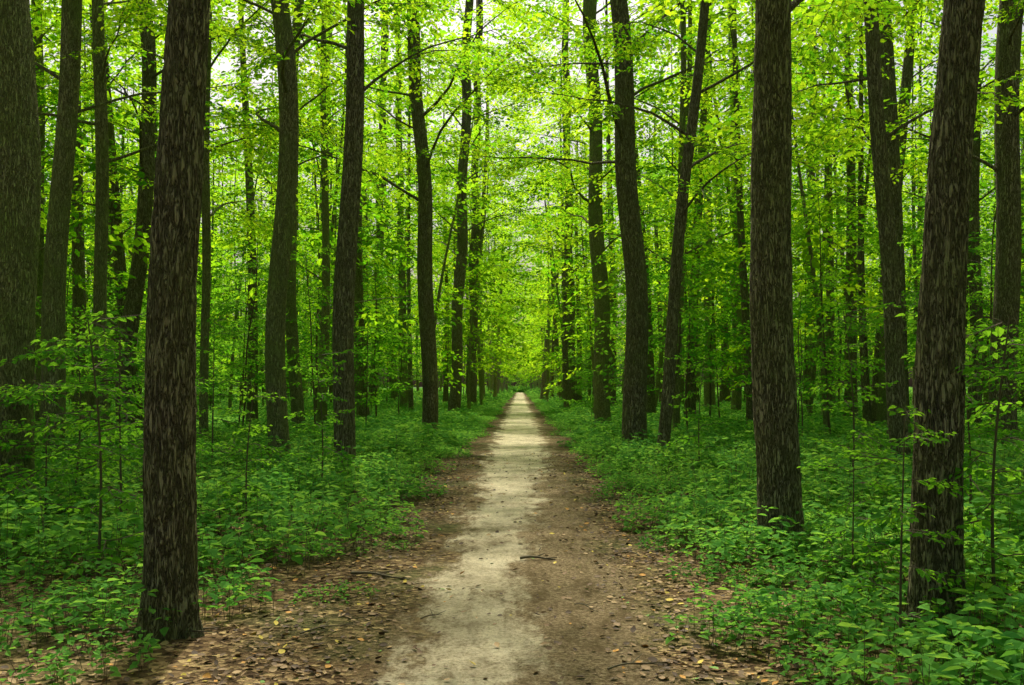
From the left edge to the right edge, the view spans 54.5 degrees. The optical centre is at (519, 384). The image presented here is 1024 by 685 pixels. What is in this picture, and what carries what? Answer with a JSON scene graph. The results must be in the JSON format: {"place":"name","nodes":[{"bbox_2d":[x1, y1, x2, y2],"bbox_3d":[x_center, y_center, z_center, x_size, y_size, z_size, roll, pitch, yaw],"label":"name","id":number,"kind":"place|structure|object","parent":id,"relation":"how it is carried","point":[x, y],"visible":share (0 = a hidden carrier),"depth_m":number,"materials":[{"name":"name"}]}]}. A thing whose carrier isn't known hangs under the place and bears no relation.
{"place":"outdoors","nodes":[
{"label":"outdoors","id":0,"kind":"place"},
{"bbox_2d":[0,387,1023,684],"bbox_3d":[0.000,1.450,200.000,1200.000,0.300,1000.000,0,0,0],"label":"forest ground","id":1,"kind":"structure","parent":0,"point":[184,649],"depth_m":6.10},
{"bbox_2d":[0,0,40,510],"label":"hornbeam tree","id":2,"kind":"object","parent":1,"relation":"on","point":[20,183],"visible":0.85,"depth_m":10.87,"materials":[{"name":"brown plant"}]},
{"bbox_2d":[34,295,86,419],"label":"young maple tree","id":3,"kind":"object","parent":1,"relation":"on","point":[39,334],"visible":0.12,"depth_m":17.89,"materials":[{"name":"green plant"}]},
{"bbox_2d":[0,371,143,523],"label":"young maple tree","id":4,"kind":"object","parent":1,"relation":"on","point":[33,388],"visible":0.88,"depth_m":9.33,"materials":[{"name":"green plant"}]},
{"bbox_2d":[0,332,144,502],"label":"young maple tree","id":5,"kind":"object","parent":1,"relation":"on","point":[60,352],"visible":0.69,"depth_m":10.72,"materials":[{"name":"green plant"}]},
{"bbox_2d":[24,312,145,583],"bbox_3d":[-3.202,0.512,7.439,1.223,2.180,1.025,0,0,26],"label":"young maple tree","id":6,"kind":"object","parent":1,"relation":"on","point":[98,551],"visible":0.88,"depth_m":7.41,"materials":[{"name":"green plant"}]},
{"bbox_2d":[31,0,152,425],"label":"hornbeam tree","id":7,"kind":"object","parent":1,"relation":"on","point":[42,121],"visible":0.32,"depth_m":24.73,"materials":[{"name":"green plant"}]},
{"bbox_2d":[52,311,144,528],"bbox_3d":[-3.896,0.452,9.668,1.281,2.284,1.073,0,0,-34],"label":"young maple tree","id":8,"kind":"object","parent":1,"relation":"on","point":[70,388],"visible":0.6,"depth_m":9.53,"materials":[{"name":"green plant"}]},
{"bbox_2d":[59,627,218,634],"bbox_3d":[-2.233,1.452,5.990,0.940,0.050,0.338,0,0,1],"label":"fallen branch","id":9,"kind":"object","parent":1,"relation":"on","point":[92,630],"visible":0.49,"depth_m":5.88,"materials":[{"name":"brown wood"}]},
{"bbox_2d":[66,373,227,488],"bbox_3d":[-4.856,0.638,13.040,1.905,1.801,1.999,0,0,12],"label":"young maple tree","id":10,"kind":"object","parent":1,"relation":"on","point":[199,443],"visible":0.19,"depth_m":12.93,"materials":[{"name":"green plant"}]},
{"bbox_2d":[30,0,306,457],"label":"oak tree","id":11,"kind":"object","parent":1,"relation":"on","point":[53,314],"visible":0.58,"depth_m":16.23,"materials":[{"name":"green plant"}]},
{"bbox_2d":[115,278,224,393],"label":"young maple tree","id":12,"kind":"object","parent":1,"relation":"on","point":[146,282],"visible":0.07,"depth_m":27.31,"materials":[{"name":"green plant"}]},
{"bbox_2d":[133,0,210,641],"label":"oak tree","id":13,"kind":"object","parent":1,"relation":"on","point":[170,550],"visible":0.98,"depth_m":5.89,"materials":[{"name":"brown plant"}]},
{"bbox_2d":[38,0,342,440],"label":"hornbeam tree","id":14,"kind":"object","parent":1,"relation":"on","point":[100,123],"visible":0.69,"depth_m":17.46,"materials":[{"name":"green plant"}]},
{"bbox_2d":[36,0,346,430],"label":"oak tree","id":15,"kind":"object","parent":1,"relation":"on","point":[139,265],"visible":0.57,"depth_m":22.15,"materials":[{"name":"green plant"}]},
{"bbox_2d":[31,0,369,437],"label":"hornbeam tree","id":16,"kind":"object","parent":1,"relation":"on","point":[206,213],"visible":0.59,"depth_m":20.93,"materials":[{"name":"green plant"}]},
{"bbox_2d":[196,317,257,463],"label":"young maple tree","id":17,"kind":"object","parent":1,"relation":"on","point":[234,364],"visible":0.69,"depth_m":15.77,"materials":[{"name":"green plant"}]},
{"bbox_2d":[209,376,294,544],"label":"young maple tree","id":18,"kind":"object","parent":1,"relation":"on","point":[258,427],"visible":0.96,"depth_m":9.32,"materials":[{"name":"green plant"}]},
{"bbox_2d":[196,219,309,425],"bbox_3d":[-7.473,-1.438,27.368,3.241,6.010,3.610,0,0,-16],"label":"young maple tree","id":19,"kind":"object","parent":1,"relation":"on","point":[243,248],"visible":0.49,"depth_m":27.15,"materials":[{"name":"green plant"}]},
{"bbox_2d":[209,291,302,392],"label":"young maple tree","id":20,"kind":"object","parent":1,"relation":"on","point":[239,334],"visible":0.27,"depth_m":37.43,"materials":[{"name":"green plant"}]},
{"bbox_2d":[58,0,534,465],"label":"hornbeam tree","id":21,"kind":"object","parent":1,"relation":"on","point":[287,128],"visible":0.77,"depth_m":16.66,"materials":[{"name":"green plant"}]},
{"bbox_2d":[155,0,450,432],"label":"oak tree","id":22,"kind":"object","parent":1,"relation":"on","point":[297,402],"visible":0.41,"depth_m":25.59,"materials":[{"name":"green plant"}]},
{"bbox_2d":[237,1,396,353],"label":"hornbeam tree","id":23,"kind":"object","parent":1,"relation":"on","point":[328,150],"visible":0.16,"depth_m":49.75,"materials":[{"name":"green plant"}]},
{"bbox_2d":[282,349,364,489],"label":"young maple tree","id":24,"kind":"object","parent":1,"relation":"on","point":[317,426],"visible":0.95,"depth_m":12.88,"materials":[{"name":"green plant"}]},
{"bbox_2d":[310,5,447,402],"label":"oak tree","id":25,"kind":"object","parent":1,"relation":"on","point":[382,185],"visible":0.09,"depth_m":57.54,"materials":[{"name":"green plant"}]},
{"bbox_2d":[219,0,552,464],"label":"oak tree","id":26,"kind":"object","parent":1,"relation":"on","point":[344,287],"visible":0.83,"depth_m":16.40,"materials":[{"name":"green plant"}]},
{"bbox_2d":[315,2,484,408],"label":"hornbeam tree","id":27,"kind":"object","parent":1,"relation":"on","point":[403,400],"visible":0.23,"depth_m":49.58,"materials":[{"name":"green plant"}]},
{"bbox_2d":[369,302,438,412],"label":"young maple tree","id":28,"kind":"object","parent":1,"relation":"on","point":[412,344],"visible":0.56,"depth_m":37.24,"materials":[{"name":"green plant"}]},
{"bbox_2d":[210,0,611,429],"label":"oak tree","id":29,"kind":"object","parent":1,"relation":"on","point":[424,199],"visible":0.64,"depth_m":27.96,"materials":[{"name":"green plant"}]},
{"bbox_2d":[386,0,556,403],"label":"oak tree","id":30,"kind":"object","parent":1,"relation":"on","point":[474,235],"visible":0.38,"depth_m":57.35,"materials":[{"name":"green plant"}]},
{"bbox_2d":[362,0,582,414],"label":"oak tree","id":31,"kind":"object","parent":1,"relation":"on","point":[459,281],"visible":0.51,"depth_m":43.67,"materials":[{"name":"green plant"}]},
{"bbox_2d":[0,452,1021,684],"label":"fallen leaves","id":32,"kind":"object","parent":1,"relation":"on","point":[700,675],"depth_m":6.42,"materials":[{"name":"brown plant"}]},
{"bbox_2d":[0,417,1023,684],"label":"undergrowth plants","id":33,"kind":"object","parent":1,"relation":"on","point":[728,475],"visible":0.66,"depth_m":8.17,"materials":[{"name":"green plant"}]},
{"bbox_2d":[30,0,1023,441],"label":"background forest","id":34,"kind":"object","parent":1,"relation":"on","point":[542,342],"visible":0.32,"depth_m":36.94,"materials":[{"name":"green plant"}]},
{"bbox_2d":[34,103,1023,437],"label":"understory saplings","id":35,"kind":"object","parent":1,"relation":"on","point":[656,345],"visible":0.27,"depth_m":29.45,"materials":[{"name":"green plant"}]},
{"bbox_2d":[34,385,1023,455],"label":"distant undergrowth","id":36,"kind":"object","parent":1,"relation":"on","point":[462,426],"visible":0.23,"depth_m":33.09,"materials":[{"name":"green plant"}]},
{"bbox_2d":[42,0,1023,426],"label":"background slender trees","id":37,"kind":"object","parent":1,"relation":"on","point":[654,380],"visible":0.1,"depth_m":37.44,"materials":[{"name":"plant"}]},
{"bbox_2d":[486,0,648,404],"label":"oak tree","id":38,"kind":"object","parent":1,"relation":"on","point":[571,318],"visible":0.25,"depth_m":57.58,"materials":[{"name":"green plant"}]},
{"bbox_2d":[543,345,592,396],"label":"young maple tree","id":39,"kind":"object","parent":1,"relation":"on","point":[573,361],"visible":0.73,"depth_m":55.28,"materials":[{"name":"green plant"}]},
{"bbox_2d":[556,366,621,417],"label":"young maple tree","id":40,"kind":"object","parent":1,"relation":"on","point":[582,373],"visible":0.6,"depth_m":36.99,"materials":[{"name":"green plant"}]},
{"bbox_2d":[443,0,747,426],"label":"hornbeam tree","id":41,"kind":"object","parent":1,"relation":"on","point":[598,248],"visible":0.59,"depth_m":31.00,"materials":[{"name":"green plant"}]},
{"bbox_2d":[421,0,797,444],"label":"oak tree","id":42,"kind":"object","parent":1,"relation":"on","point":[634,412],"visible":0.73,"depth_m":21.27,"materials":[{"name":"green plant"}]},
{"bbox_2d":[660,355,734,465],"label":"young maple tree","id":43,"kind":"object","parent":1,"relation":"on","point":[693,437],"visible":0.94,"depth_m":15.73,"materials":[{"name":"green plant"}]},
{"bbox_2d":[531,0,877,431],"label":"hornbeam tree","id":44,"kind":"object","parent":1,"relation":"on","point":[683,56],"visible":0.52,"depth_m":26.53,"materials":[{"name":"green plant"}]},
{"bbox_2d":[482,0,933,465],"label":"oak tree","id":45,"kind":"object","parent":1,"relation":"on","point":[685,187],"visible":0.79,"depth_m":18.14,"materials":[{"name":"green plant"}]},
{"bbox_2d":[615,23,800,405],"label":"hornbeam tree","id":46,"kind":"object","parent":1,"relation":"on","point":[706,388],"visible":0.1,"depth_m":47.97,"materials":[{"name":"green plant"}]},
{"bbox_2d":[681,273,749,417],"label":"young maple tree","id":47,"kind":"object","parent":1,"relation":"on","point":[714,336],"visible":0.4,"depth_m":33.06,"materials":[{"name":"green plant"}]},
{"bbox_2d":[649,4,823,411],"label":"oak tree","id":48,"kind":"object","parent":1,"relation":"on","point":[736,398],"visible":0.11,"depth_m":42.43,"materials":[{"name":"green plant"}]},
{"bbox_2d":[730,6,876,405],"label":"oak tree","id":49,"kind":"object","parent":1,"relation":"on","point":[812,173],"visible":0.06,"depth_m":49.50,"materials":[{"name":"green plant"}]},
{"bbox_2d":[639,0,984,647],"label":"oak tree","id":50,"kind":"object","parent":1,"relation":"on","point":[939,389],"visible":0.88,"depth_m":5.70,"materials":[{"name":"brown plant"}]},
{"bbox_2d":[792,292,846,427],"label":"young maple tree","id":51,"kind":"object","parent":1,"relation":"on","point":[796,363],"visible":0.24,"depth_m":27.02,"materials":[{"name":"green plant"}]},
{"bbox_2d":[736,193,909,433],"bbox_3d":[7.100,-1.444,22.683,3.241,6.010,3.610,0,0,-40],"label":"young maple tree","id":52,"kind":"object","parent":1,"relation":"on","point":[815,284],"visible":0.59,"depth_m":22.65,"materials":[{"name":"green plant"}]},
{"bbox_2d":[749,0,915,556],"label":"oak tree","id":53,"kind":"object","parent":1,"relation":"on","point":[774,400],"visible":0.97,"depth_m":8.74,"materials":[{"name":"green plant"}]},
{"bbox_2d":[797,430,900,602],"bbox_3d":[2.275,0.937,6.765,0.699,1.246,0.586,0,0,0],"label":"young maple tree","id":54,"kind":"object","parent":1,"relation":"on","point":[847,507],"visible":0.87,"depth_m":6.79,"materials":[{"name":"green plant"}]},
{"bbox_2d":[799,302,909,486],"bbox_3d":[4.261,0.283,12.995,1.268,2.699,1.514,0,0,-4],"label":"young maple tree","id":55,"kind":"object","parent":1,"relation":"on","point":[858,371],"visible":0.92,"depth_m":12.83,"materials":[{"name":"green plant"}]},
{"bbox_2d":[724,0,1023,474],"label":"oak tree","id":56,"kind":"object","parent":1,"relation":"on","point":[893,339],"visible":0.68,"depth_m":15.46,"materials":[{"name":"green plant"}]},
{"bbox_2d":[820,405,975,652],"bbox_3d":[2.131,0.844,5.504,0.815,1.454,0.683,0,0,-8],"label":"young maple tree","id":57,"kind":"object","parent":1,"relation":"on","point":[903,519],"visible":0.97,"depth_m":5.53,"materials":[{"name":"green plant"}]},
{"bbox_2d":[791,0,1023,445],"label":"oak tree","id":58,"kind":"object","parent":1,"relation":"on","point":[1006,168],"visible":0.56,"depth_m":18.30,"materials":[{"name":"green plant"}]},
{"bbox_2d":[807,10,1023,425],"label":"oak tree","id":59,"kind":"object","parent":1,"relation":"on","point":[975,200],"visible":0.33,"depth_m":26.19,"materials":[{"name":"green plant"}]},
{"bbox_2d":[892,312,1023,623],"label":"young maple tree","id":60,"kind":"object","parent":1,"relation":"on","point":[982,523],"visible":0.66,"depth_m":5.83,"materials":[{"name":"green plant"}]},
{"bbox_2d":[897,229,1023,386],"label":"young maple tree","id":61,"kind":"object","parent":1,"relation":"on","point":[988,306],"visible":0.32,"depth_m":19.82,"materials":[{"name":"green plant"}]},
{"bbox_2d":[901,324,1023,535],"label":"young maple tree","id":62,"kind":"object","parent":1,"relation":"on","point":[966,482],"visible":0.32,"depth_m":8.32,"materials":[{"name":"green plant"}]},
{"bbox_2d":[963,320,1023,484],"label":"young maple tree","id":63,"kind":"object","parent":1,"relation":"on","point":[1017,433],"visible":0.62,"depth_m":8.59,"materials":[{"name":"green plant"}]},
{"bbox_2d":[169,393,869,684],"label":"dirt path","id":64,"kind":"structure","parent":0,"point":[519,631],"depth_m":6.81,"materials":[{"name":"brown soil"}]},
{"bbox_2d":[300,618,361,633],"bbox_3d":[-1.167,1.451,6.034,0.422,0.045,0.153,0,0,-37],"label":"fallen twig","id":65,"kind":"object","parent":64,"relation":"on","point":[325,625],"visible":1,"depth_m":6.00,"materials":[{"name":"brown wood"}]},
{"bbox_2d":[420,609,443,618],"bbox_3d":[-0.565,1.451,6.310,0.067,0.045,0.218,0,0,37],"label":"fallen twig","id":66,"kind":"object","parent":64,"relation":"on","point":[430,615],"visible":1,"depth_m":6.26,"materials":[{"name":"brown wood"}]},
{"bbox_2d":[520,553,556,559],"bbox_3d":[0.160,1.452,8.415,0.317,0.050,0.114,0,0,6],"label":"fallen twig","id":67,"kind":"object","parent":64,"relation":"on","point":[531,556],"visible":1,"depth_m":8.39,"materials":[{"name":"brown wood"}]},
{"bbox_2d":[574,602,597,611],"bbox_3d":[0.458,1.451,6.555,0.089,0.045,0.232,0,0,-32],"label":"fallen twig","id":68,"kind":"object","parent":64,"relation":"on","point":[586,605],"visible":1,"depth_m":6.56,"materials":[{"name":"brown wood"}]},
{"bbox_2d":[607,655,671,669],"bbox_3d":[0.608,1.451,5.221,0.361,0.045,0.132,0,0,-15],"label":"fallen twig","id":69,"kind":"object","parent":64,"relation":"on","point":[617,665],"visible":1,"depth_m":5.19,"materials":[{"name":"brown wood"}]},
{"bbox_2d":[30,0,1023,386],"label":"sky","id":70,"kind":"structure","parent":0,"point":[226,67],"materials":[{"name":"white"}]}
]}

